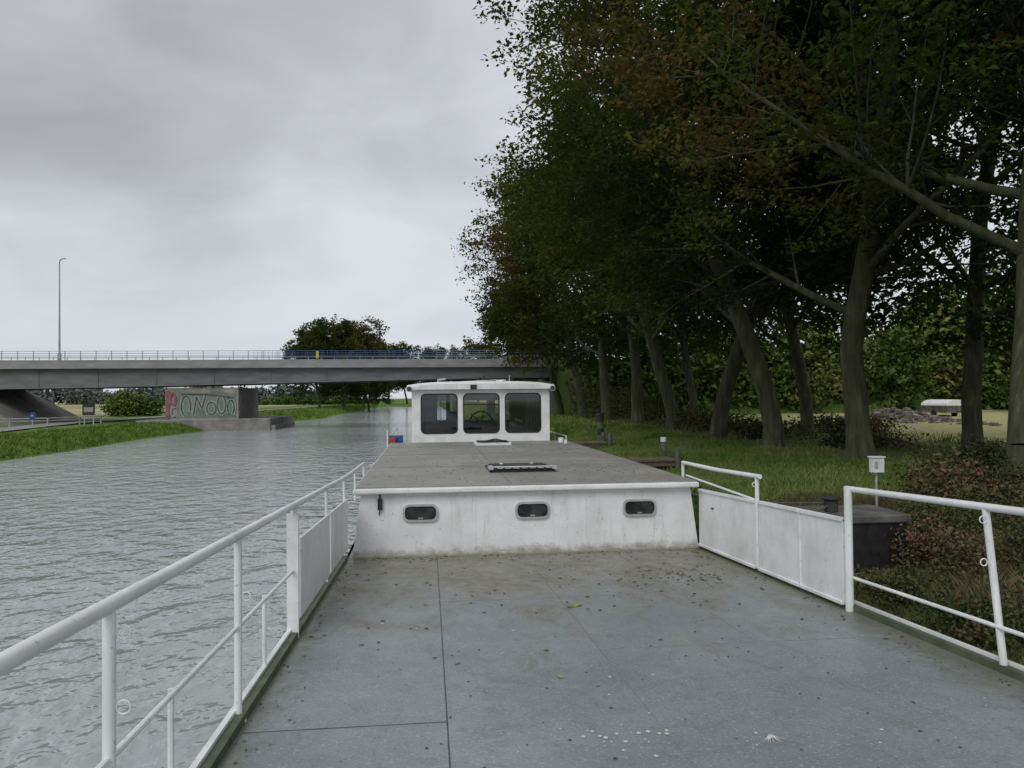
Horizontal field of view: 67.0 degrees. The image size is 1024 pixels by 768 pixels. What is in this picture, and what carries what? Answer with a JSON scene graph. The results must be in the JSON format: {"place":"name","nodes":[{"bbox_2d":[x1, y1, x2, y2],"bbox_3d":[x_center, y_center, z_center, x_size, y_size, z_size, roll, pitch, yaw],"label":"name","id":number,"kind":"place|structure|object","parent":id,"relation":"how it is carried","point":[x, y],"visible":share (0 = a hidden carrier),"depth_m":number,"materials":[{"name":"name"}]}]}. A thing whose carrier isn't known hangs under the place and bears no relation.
{"place":"outdoors","nodes":[
{"label":"outdoors","id":0,"kind":"place"},
{"bbox_2d":[0,406,316,431],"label":"path","id":1,"kind":"structure","parent":0,"point":[27,427],"depth_m":79.30,"materials":[{"name":"concrete"}]},
{"bbox_2d":[0,406,445,767],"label":"water","id":2,"kind":"structure","parent":0,"point":[81,529],"depth_m":16.09,"materials":[{"name":"grey liquid"}]},
{"bbox_2d":[0,375,1023,767],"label":"barge","id":3,"kind":"object","parent":2,"relation":"on","point":[396,689],"visible":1,"depth_m":5.76,"materials":[{"name":"paint"}]},
{"bbox_2d":[420,393,540,433],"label":"window frames","id":4,"kind":"structure","parent":3,"relation":"in","point":[449,394],"depth_m":20.06,"materials":[{"name":"black rubber"}]},
{"bbox_2d":[233,444,1023,767],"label":"fallen leaves","id":5,"kind":"object","parent":3,"relation":"on","point":[575,604],"visible":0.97,"depth_m":7.68,"materials":[{"name":"brown plant"}]},
{"bbox_2d":[381,607,986,764],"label":"bird droppings","id":6,"kind":"object","parent":3,"relation":"on","point":[769,736],"visible":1,"depth_m":4.03,"materials":[{"name":"white"}]},
{"bbox_2d":[569,432,611,446],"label":"wooden jetty","id":7,"kind":"object","parent":2,"relation":"in","point":[595,443],"visible":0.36,"depth_m":34.01,"materials":[{"name":"brown wood"}]},
{"bbox_2d":[622,445,679,469],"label":"wooden jetty","id":8,"kind":"object","parent":2,"relation":"in","point":[664,460],"visible":0.3,"depth_m":24.58,"materials":[{"name":"brown wood"}]},
{"bbox_2d":[0,398,1023,665],"bbox_3d":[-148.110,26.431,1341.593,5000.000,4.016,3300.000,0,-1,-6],"label":"ground","id":9,"kind":"structure","parent":0,"point":[988,416],"depth_m":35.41,"materials":[{"name":"green plant"}]},
{"bbox_2d":[28,412,35,425],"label":"traffic sign","id":10,"kind":"object","parent":9,"relation":"on","point":[32,415],"visible":0.92,"depth_m":73.34,"materials":[{"name":"blue metal"}]},
{"bbox_2d":[0,389,82,424],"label":"slope paving","id":11,"kind":"structure","parent":9,"relation":"on","point":[22,403],"depth_m":88.69,"materials":[{"name":"grey concrete"}]},
{"bbox_2d":[0,416,101,426],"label":"guard rail","id":12,"kind":"object","parent":9,"relation":"on","point":[48,420],"visible":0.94,"depth_m":76.17,"materials":[{"name":"metal"}]},
{"bbox_2d":[82,404,94,424],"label":"information sign","id":13,"kind":"object","parent":9,"relation":"on","point":[88,409],"visible":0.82,"depth_m":79.57,"materials":[{"name":"grey metal"}]},
{"bbox_2d":[99,389,164,416],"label":"shrub","id":14,"kind":"object","parent":9,"relation":"on","point":[121,404],"visible":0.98,"depth_m":115.53,"materials":[{"name":"green plant"}]},
{"bbox_2d":[0,413,273,458],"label":"grass","id":15,"kind":"structure","parent":9,"relation":"on","point":[53,435],"depth_m":58.58,"materials":[{"name":"green plant"}]},
{"bbox_2d":[28,384,362,404],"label":"distant trees","id":16,"kind":"object","parent":9,"relation":"on","point":[83,396],"visible":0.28,"depth_m":488.64,"materials":[{"name":"green plant"}]},
{"bbox_2d":[153,393,393,405],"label":"hedge","id":17,"kind":"object","parent":9,"relation":"on","point":[289,400],"visible":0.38,"depth_m":305.57,"materials":[{"name":"green plant"}]},
{"bbox_2d":[0,350,556,430],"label":"road bridge","id":18,"kind":"structure","parent":9,"relation":"on","point":[219,409],"depth_m":85.68,"materials":[{"name":"concrete"}]},
{"bbox_2d":[57,258,65,359],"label":"street lamp","id":19,"kind":"object","parent":18,"relation":"on","point":[59,356],"visible":0.87,"depth_m":84.16,"materials":[{"name":"metal"}]},
{"bbox_2d":[280,322,346,400],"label":"beech tree","id":20,"kind":"object","parent":9,"relation":"on","point":[292,342],"visible":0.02,"depth_m":188.22,"materials":[{"name":"green plant"}]},
{"bbox_2d":[283,317,347,407],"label":"beech tree","id":21,"kind":"object","parent":9,"relation":"on","point":[316,338],"visible":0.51,"depth_m":172.30,"materials":[{"name":"green plant"}]},
{"bbox_2d":[258,403,377,420],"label":"grass","id":22,"kind":"structure","parent":9,"relation":"on","point":[317,412],"depth_m":142.78,"materials":[{"name":"green plant"}]},
{"bbox_2d":[315,314,369,409],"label":"beech tree","id":23,"kind":"object","parent":9,"relation":"on","point":[345,337],"visible":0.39,"depth_m":178.83,"materials":[{"name":"green plant"}]},
{"bbox_2d":[336,316,389,406],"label":"beech tree","id":24,"kind":"object","parent":9,"relation":"on","point":[369,340],"visible":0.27,"depth_m":193.75,"materials":[{"name":"green plant"}]},
{"bbox_2d":[340,344,396,410],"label":"beech tree","id":25,"kind":"object","parent":9,"relation":"on","point":[382,389],"visible":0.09,"depth_m":200.90,"materials":[{"name":"green plant"}]},
{"bbox_2d":[363,344,383,409],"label":"beech tree","id":26,"kind":"object","parent":9,"relation":"on","point":[372,393],"visible":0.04,"depth_m":221.30,"materials":[{"name":"green plant"}]},
{"bbox_2d":[361,338,390,405],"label":"beech tree","id":27,"kind":"object","parent":9,"relation":"on","point":[383,345],"visible":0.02,"depth_m":238.09,"materials":[{"name":"green plant"}]},
{"bbox_2d":[367,354,392,407],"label":"beech tree","id":28,"kind":"object","parent":9,"relation":"on","point":[385,387],"visible":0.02,"depth_m":266.01,"materials":[{"name":"green plant"}]},
{"bbox_2d":[382,341,410,403],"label":"beech tree","id":29,"kind":"object","parent":9,"relation":"on","point":[401,384],"visible":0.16,"depth_m":310.76,"materials":[{"name":"green plant"}]},
{"bbox_2d":[389,341,427,403],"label":"beech tree","id":30,"kind":"object","parent":9,"relation":"on","point":[403,345],"visible":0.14,"depth_m":320.40,"materials":[{"name":"green plant"}]},
{"bbox_2d":[411,348,443,391],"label":"beech tree","id":31,"kind":"object","parent":9,"relation":"on","point":[428,356],"visible":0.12,"depth_m":320.95,"materials":[{"name":"green plant"}]},
{"bbox_2d":[419,343,453,403],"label":"beech tree","id":32,"kind":"object","parent":9,"relation":"on","point":[438,354],"visible":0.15,"depth_m":327.34,"materials":[{"name":"green plant"}]},
{"bbox_2d":[446,344,474,381],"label":"beech tree","id":33,"kind":"object","parent":9,"relation":"on","point":[453,356],"visible":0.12,"depth_m":335.45,"materials":[{"name":"green plant"}]},
{"bbox_2d":[461,341,500,401],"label":"beech tree","id":34,"kind":"object","parent":9,"relation":"on","point":[477,357],"visible":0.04,"depth_m":330.97,"materials":[{"name":"green plant"}]},
{"bbox_2d":[460,279,535,380],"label":"beech tree","id":35,"kind":"object","parent":9,"relation":"on","point":[473,346],"visible":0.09,"depth_m":134.19,"materials":[{"name":"green plant"}]},
{"bbox_2d":[474,274,574,380],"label":"beech tree","id":36,"kind":"object","parent":9,"relation":"on","point":[495,337],"visible":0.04,"depth_m":116.11,"materials":[{"name":"green plant"}]},
{"bbox_2d":[460,200,608,414],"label":"beech tree","id":37,"kind":"object","parent":9,"relation":"on","point":[558,399],"visible":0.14,"depth_m":79.58,"materials":[{"name":"green plant"}]},
{"bbox_2d":[451,141,627,417],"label":"beech tree","id":38,"kind":"object","parent":9,"relation":"on","point":[517,303],"visible":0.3,"depth_m":72.72,"materials":[{"name":"green plant"}]},
{"bbox_2d":[464,89,680,420],"bbox_3d":[7.451,-10.857,62.534,18.899,28.988,22.381,-3,0,34],"label":"beech tree","id":39,"kind":"object","parent":9,"relation":"on","point":[603,359],"visible":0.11,"depth_m":62.34,"materials":[{"name":"green plant"}]},
{"bbox_2d":[495,412,660,438],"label":"grass","id":40,"kind":"structure","parent":9,"relation":"on","point":[583,423],"depth_m":51.32,"materials":[{"name":"green plant"}]},
{"bbox_2d":[596,413,604,440],"bbox_3d":[4.103,2.149,35.835,0.400,1.620,0.400,0,-1,-6],"label":"mooring post","id":41,"kind":"object","parent":9,"relation":"on","point":[600,422],"visible":0.7,"depth_m":35.70,"materials":[{"name":"black metal"}]},
{"bbox_2d":[569,379,663,418],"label":"shrub","id":42,"kind":"object","parent":9,"relation":"on","point":[612,398],"visible":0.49,"depth_m":69.22,"materials":[{"name":"green plant"}]},
{"bbox_2d":[484,418,760,546],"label":"bank weeds","id":43,"kind":"object","parent":9,"relation":"on","point":[695,500],"visible":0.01,"depth_m":17.59,"materials":[{"name":"green plant"}]},
{"bbox_2d":[504,44,771,423],"bbox_3d":[8.927,-10.063,53.470,18.823,27.131,20.212,1,-2,-12],"label":"beech tree","id":44,"kind":"object","parent":9,"relation":"on","point":[635,357],"visible":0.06,"depth_m":52.73,"materials":[{"name":"green plant"}]},
{"bbox_2d":[476,0,826,430],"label":"beech tree","id":45,"kind":"object","parent":9,"relation":"on","point":[550,256],"visible":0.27,"depth_m":43.96,"materials":[{"name":"green plant"}]},
{"bbox_2d":[613,386,690,421],"bbox_3d":[10.988,1.811,61.468,5.630,3.394,7.188,0,-1,-40],"label":"shrub","id":46,"kind":"object","parent":9,"relation":"on","point":[660,409],"visible":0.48,"depth_m":60.85,"materials":[{"name":"green plant"}]},
{"bbox_2d":[660,437,665,456],"bbox_3d":[5.093,2.337,25.979,0.200,1.100,0.190,0,-1,-6],"label":"mooring post","id":47,"kind":"object","parent":9,"relation":"on","point":[663,440],"visible":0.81,"depth_m":25.91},
{"bbox_2d":[563,190,800,412],"bbox_3d":[12.428,-7.656,58.498,17.555,22.521,17.118,-2,-2,-30],"label":"beech tree","id":48,"kind":"object","parent":9,"relation":"on","point":[687,363],"visible":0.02,"depth_m":58.62,"materials":[{"name":"green plant"}]},
{"bbox_2d":[649,403,730,426],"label":"shrub","id":49,"kind":"object","parent":9,"relation":"on","point":[684,416],"visible":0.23,"depth_m":50.95,"materials":[{"name":"green plant"}]},
{"bbox_2d":[675,407,759,432],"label":"shrub","id":50,"kind":"object","parent":9,"relation":"on","point":[705,424],"visible":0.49,"depth_m":42.65,"materials":[{"name":"green plant"}]},
{"bbox_2d":[472,0,1019,448],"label":"beech tree","id":51,"kind":"object","parent":9,"relation":"on","point":[769,407],"visible":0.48,"depth_m":27.74,"materials":[{"name":"green plant"}]},
{"bbox_2d":[691,493,827,511],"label":"wooden jetty","id":52,"kind":"object","parent":9,"relation":"on","point":[824,507],"visible":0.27,"depth_m":11.73,"materials":[{"name":"wood"}]},
{"bbox_2d":[539,0,994,437],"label":"beech tree","id":53,"kind":"object","parent":9,"relation":"on","point":[718,425],"visible":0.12,"depth_m":34.89,"materials":[{"name":"green plant"}]},
{"bbox_2d":[729,413,821,440],"bbox_3d":[11.612,2.176,35.419,3.074,1.642,4.163,0,-1,-29],"label":"shrub","id":54,"kind":"object","parent":9,"relation":"on","point":[754,429],"visible":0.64,"depth_m":34.91,"materials":[{"name":"green plant"}]},
{"bbox_2d":[538,0,1023,492],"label":"beech tree","id":55,"kind":"object","parent":9,"relation":"on","point":[910,174],"visible":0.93,"depth_m":17.82,"materials":[{"name":"green plant"}]},
{"bbox_2d":[565,296,1013,415],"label":"distant trees","id":56,"kind":"object","parent":9,"relation":"on","point":[892,367],"visible":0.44,"depth_m":80.73,"materials":[{"name":"green plant"}]},
{"bbox_2d":[575,0,1023,459],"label":"beech tree","id":57,"kind":"object","parent":9,"relation":"on","point":[859,442],"visible":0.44,"depth_m":23.20,"materials":[{"name":"green plant"}]},
{"bbox_2d":[647,8,953,434],"bbox_3d":[14.890,-8.308,39.247,15.326,22.818,16.221,2,-3,-24],"label":"beech tree","id":58,"kind":"object","parent":9,"relation":"on","point":[790,321],"visible":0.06,"depth_m":39.38,"materials":[{"name":"green plant"}]},
{"bbox_2d":[608,419,1006,480],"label":"grass","id":59,"kind":"structure","parent":9,"relation":"on","point":[810,447],"depth_m":30.27,"materials":[{"name":"green plant"}]},
{"bbox_2d":[785,409,911,434],"bbox_3d":[18.372,2.297,42.429,6.628,1.844,4.371,-1,-1,33],"label":"shrub","id":60,"kind":"object","parent":9,"relation":"on","point":[838,421],"visible":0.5,"depth_m":42.03,"materials":[{"name":"green plant"}]},
{"bbox_2d":[698,490,1023,663],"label":"bank weeds","id":61,"kind":"object","parent":9,"relation":"on","point":[973,587],"visible":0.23,"depth_m":10.04,"materials":[{"name":"green plant"}]},
{"bbox_2d":[701,0,1023,453],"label":"beech tree","id":62,"kind":"object","parent":9,"relation":"on","point":[976,341],"visible":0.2,"depth_m":25.38,"materials":[{"name":"green plant"}]},
{"bbox_2d":[803,423,931,450],"bbox_3d":[13.188,2.129,29.438,3.767,1.574,3.792,0,-1,-6],"label":"shrub","id":63,"kind":"object","parent":9,"relation":"on","point":[839,439],"visible":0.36,"depth_m":29.09,"materials":[{"name":"green plant"}]},
{"bbox_2d":[867,456,885,505],"bbox_3d":[6.497,1.979,13.754,0.250,1.385,0.180,0,-1,-6],"label":"power box","id":64,"kind":"object","parent":9,"relation":"on","point":[876,465],"visible":0.82,"depth_m":13.70,"materials":[{"name":"white paint"}]},
{"bbox_2d":[853,557,963,609],"bbox_3d":[5.111,2.691,10.351,1.367,0.658,1.450,0,-1,-6],"label":"bramble","id":65,"kind":"object","parent":9,"relation":"on","point":[884,594],"visible":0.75,"depth_m":10.11,"materials":[{"name":"green plant"}]},
{"bbox_2d":[816,407,1001,425],"bbox_3d":[29.646,2.377,60.625,7.788,1.270,26.631,0,-1,-6],"label":"rubble pile","id":66,"kind":"object","parent":9,"relation":"on","point":[909,415],"visible":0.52,"depth_m":56.46,"materials":[{"name":"stone"}]},
{"bbox_2d":[840,264,1014,371],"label":"distant trees","id":67,"kind":"object","parent":9,"relation":"on","point":[989,294],"visible":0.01,"depth_m":100.64,"materials":[{"name":"green plant"}]},
{"bbox_2d":[893,494,981,531],"bbox_3d":[6.945,2.198,12.667,1.240,0.768,1.587,0,-1,-37],"label":"bramble","id":68,"kind":"object","parent":9,"relation":"on","point":[922,506],"visible":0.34,"depth_m":12.57,"materials":[{"name":"brown plant"}]},
{"bbox_2d":[897,501,983,547],"bbox_3d":[6.269,2.199,11.580,1.808,0.968,1.334,-1,-1,20],"label":"bramble","id":69,"kind":"object","parent":9,"relation":"on","point":[966,521],"visible":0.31,"depth_m":11.46,"materials":[{"name":"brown plant"}]},
{"bbox_2d":[921,399,960,415],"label":"covered trailer","id":70,"kind":"object","parent":9,"relation":"on","point":[936,406],"visible":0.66,"depth_m":65.27,"materials":[{"name":"white plastic"}]},
{"bbox_2d":[884,510,1011,579],"bbox_3d":[6.114,2.242,10.617,1.637,0.921,1.956,0,-1,-6],"label":"bramble","id":71,"kind":"object","parent":9,"relation":"on","point":[922,538],"visible":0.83,"depth_m":10.73,"materials":[{"name":"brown plant"}]},
{"bbox_2d":[878,442,1023,503],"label":"shrub","id":72,"kind":"object","parent":9,"relation":"on","point":[945,469],"visible":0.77,"depth_m":14.89,"materials":[{"name":"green plant"}]},
{"bbox_2d":[897,584,1023,660],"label":"bramble","id":73,"kind":"object","parent":9,"relation":"on","point":[986,629],"visible":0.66,"depth_m":8.83,"materials":[{"name":"green plant"}]},
{"bbox_2d":[937,434,1005,470],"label":"shrub","id":74,"kind":"object","parent":9,"relation":"on","point":[978,448],"visible":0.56,"depth_m":20.96,"materials":[{"name":"green plant"}]},
{"bbox_2d":[925,473,1023,533],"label":"bramble","id":75,"kind":"object","parent":9,"relation":"on","point":[969,488],"visible":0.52,"depth_m":11.91,"materials":[{"name":"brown plant"}]},
{"bbox_2d":[946,359,1010,409],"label":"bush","id":76,"kind":"object","parent":9,"relation":"on","point":[996,388],"visible":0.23,"depth_m":81.37,"materials":[{"name":"green plant"}]},
{"bbox_2d":[958,10,1023,187],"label":"beech tree","id":77,"kind":"object","parent":9,"relation":"on","point":[1006,170],"visible":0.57,"depth_m":18.86,"materials":[{"name":"green plant"}]},
{"bbox_2d":[978,514,1023,572],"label":"bramble","id":78,"kind":"object","parent":9,"relation":"on","point":[1012,534],"visible":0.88,"depth_m":10.13,"materials":[{"name":"green plant"}]},
{"bbox_2d":[0,0,1023,398],"label":"sky","id":79,"kind":"structure","parent":0,"point":[210,177],"materials":[{"name":"grey"}]},
{"bbox_2d":[538,358,1003,416],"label":"bushes","id":80,"kind":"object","parent":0,"point":[567,391],"depth_m":82.96,"materials":[{"name":"green plant"}]},
{"bbox_2d":[791,495,911,575],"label":"mooring block","id":81,"kind":"structure","parent":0,"point":[872,526],"depth_m":11.21,"materials":[{"name":"grey concrete"}]}
]}

